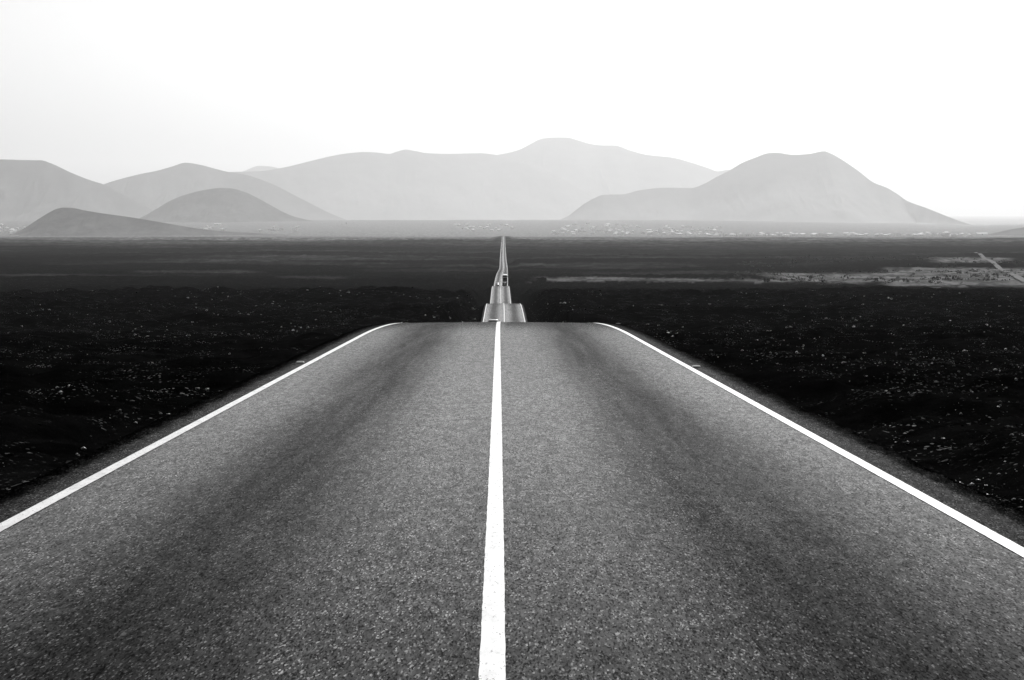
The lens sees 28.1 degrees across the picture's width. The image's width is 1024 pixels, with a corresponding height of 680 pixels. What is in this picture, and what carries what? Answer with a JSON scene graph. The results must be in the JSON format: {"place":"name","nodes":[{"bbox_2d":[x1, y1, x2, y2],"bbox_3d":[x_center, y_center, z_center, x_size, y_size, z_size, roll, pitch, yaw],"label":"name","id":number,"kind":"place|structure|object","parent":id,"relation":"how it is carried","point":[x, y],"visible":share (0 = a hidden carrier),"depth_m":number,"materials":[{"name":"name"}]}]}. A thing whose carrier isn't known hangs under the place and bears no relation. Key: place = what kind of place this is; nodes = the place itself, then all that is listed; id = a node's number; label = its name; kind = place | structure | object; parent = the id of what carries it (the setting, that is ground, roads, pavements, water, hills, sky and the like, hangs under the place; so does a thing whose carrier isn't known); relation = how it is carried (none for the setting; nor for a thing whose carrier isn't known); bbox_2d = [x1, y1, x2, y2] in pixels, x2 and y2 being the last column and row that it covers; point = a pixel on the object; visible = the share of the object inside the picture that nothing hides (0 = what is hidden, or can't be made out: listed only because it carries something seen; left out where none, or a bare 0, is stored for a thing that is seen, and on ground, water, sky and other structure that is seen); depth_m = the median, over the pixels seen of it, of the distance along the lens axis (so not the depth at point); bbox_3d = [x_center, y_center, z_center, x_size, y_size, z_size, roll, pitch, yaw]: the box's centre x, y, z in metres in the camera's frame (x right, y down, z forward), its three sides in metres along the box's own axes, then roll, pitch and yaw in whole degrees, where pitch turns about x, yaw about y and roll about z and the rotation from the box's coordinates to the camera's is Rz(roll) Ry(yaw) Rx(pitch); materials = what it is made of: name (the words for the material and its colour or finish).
{"place":"outdoors","nodes":[
{"label":"outdoors","id":0,"kind":"place"},
{"bbox_2d":[0,159,152,220],"bbox_3d":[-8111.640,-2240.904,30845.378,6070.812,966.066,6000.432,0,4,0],"label":"mountain","id":1,"kind":"structure","parent":0,"point":[33,190],"depth_m":30862.35,"materials":[{"name":"grey stone"}]},
{"bbox_2d":[9,208,278,235],"bbox_3d":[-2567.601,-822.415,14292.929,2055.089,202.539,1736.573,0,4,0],"label":"hill","id":2,"kind":"structure","parent":0,"point":[67,222],"depth_m":13983.86,"materials":[{"name":"grey stone"}]},
{"bbox_2d":[104,163,345,219],"bbox_3d":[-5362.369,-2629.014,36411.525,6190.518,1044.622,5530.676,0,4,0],"label":"mountain","id":3,"kind":"structure","parent":0,"point":[153,190],"depth_m":35985.48,"materials":[{"name":"grey stone"}]},
{"bbox_2d":[139,188,310,222],"bbox_3d":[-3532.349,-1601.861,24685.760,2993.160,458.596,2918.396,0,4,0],"label":"hill left round","id":4,"kind":"object","parent":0,"point":[219,205],"visible":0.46,"depth_m":24488.66,"materials":[{"name":"grey stone"}]},
{"bbox_2d":[242,166,277,171],"bbox_3d":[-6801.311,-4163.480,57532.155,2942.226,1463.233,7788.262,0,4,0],"label":"mountain","id":5,"kind":"structure","parent":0,"point":[259,168],"depth_m":57490.22,"materials":[{"name":"grey stone"}]},
{"bbox_2d":[232,150,591,219],"bbox_3d":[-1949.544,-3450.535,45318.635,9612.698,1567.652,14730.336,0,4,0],"label":"mountain long ridge","id":6,"kind":"structure","parent":0,"point":[406,185],"depth_m":45033.79,"materials":[{"name":"grey stone"}]},
{"bbox_2d":[503,274,506,281],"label":"coach","id":7,"kind":"object","parent":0,"point":[504,277],"visible":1,"depth_m":1090.05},
{"bbox_2d":[0,236,1023,679],"bbox_3d":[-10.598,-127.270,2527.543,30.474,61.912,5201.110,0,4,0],"label":"road","id":8,"kind":"structure","parent":0,"point":[514,492],"depth_m":13.83,"materials":[{"name":"grey asphalt"}]},
{"bbox_2d":[488,319,498,321],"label":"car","id":9,"kind":"object","parent":8,"relation":"on","point":[493,320],"visible":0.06,"depth_m":309.09,"materials":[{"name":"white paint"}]},
{"bbox_2d":[0,220,1023,510],"bbox_3d":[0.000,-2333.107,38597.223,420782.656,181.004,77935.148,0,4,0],"label":"ground","id":10,"kind":"structure","parent":0,"point":[442,264],"depth_m":308.25,"materials":[{"name":"black soil"}]},
{"bbox_2d":[0,286,1023,510],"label":"lava rubble","id":11,"kind":"object","parent":10,"relation":"on","point":[668,332],"visible":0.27,"depth_m":71.57,"materials":[{"name":"grey stone"}]},
{"bbox_2d":[734,255,1023,284],"bbox_3d":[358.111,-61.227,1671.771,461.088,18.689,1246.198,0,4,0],"label":"scrub","id":12,"kind":"object","parent":10,"relation":"on","point":[888,281],"visible":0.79,"depth_m":1350.16,"materials":[{"name":"grey plant"}]},
{"bbox_2d":[0,0,1023,215],"label":"sky","id":13,"kind":"structure","parent":0,"point":[924,99],"materials":[{"name":"white"}]},
{"bbox_2d":[499,138,728,216],"bbox_3d":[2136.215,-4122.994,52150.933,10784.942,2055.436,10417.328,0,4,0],"label":"mountain peak","id":14,"kind":"structure","parent":0,"point":[593,171],"depth_m":51340.11,"materials":[{"name":"grey stone"}]},
{"bbox_2d":[561,151,987,227],"bbox_3d":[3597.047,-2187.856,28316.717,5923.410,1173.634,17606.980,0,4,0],"label":"mountain","id":15,"kind":"structure","parent":0,"point":[822,186],"depth_m":33458.48,"materials":[{"name":"grey stone"}]},
{"bbox_2d":[528,216,1023,227],"bbox_3d":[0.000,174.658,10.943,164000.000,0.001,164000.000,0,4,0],"label":"sea","id":16,"kind":"structure","parent":0,"point":[980,223],"depth_m":45923.86,"materials":[{"name":"grey liquid"}]},
{"bbox_2d":[958,220,1023,220],"bbox_3d":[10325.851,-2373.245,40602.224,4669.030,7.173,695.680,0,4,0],"label":"coast","id":17,"kind":"structure","parent":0,"point":[990,220],"depth_m":40484.11},
{"bbox_2d":[974,252,1023,281],"bbox_3d":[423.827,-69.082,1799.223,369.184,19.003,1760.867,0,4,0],"label":"dirt track","id":18,"kind":"structure","parent":0,"point":[1013,274],"depth_m":1595.54,"materials":[{"name":"grey soil"}]},
{"bbox_2d":[988,227,1023,235],"bbox_3d":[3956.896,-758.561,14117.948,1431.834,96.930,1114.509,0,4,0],"label":"hill","id":19,"kind":"structure","parent":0,"point":[1018,231],"depth_m":14125.07,"materials":[{"name":"grey stone"}]}
]}

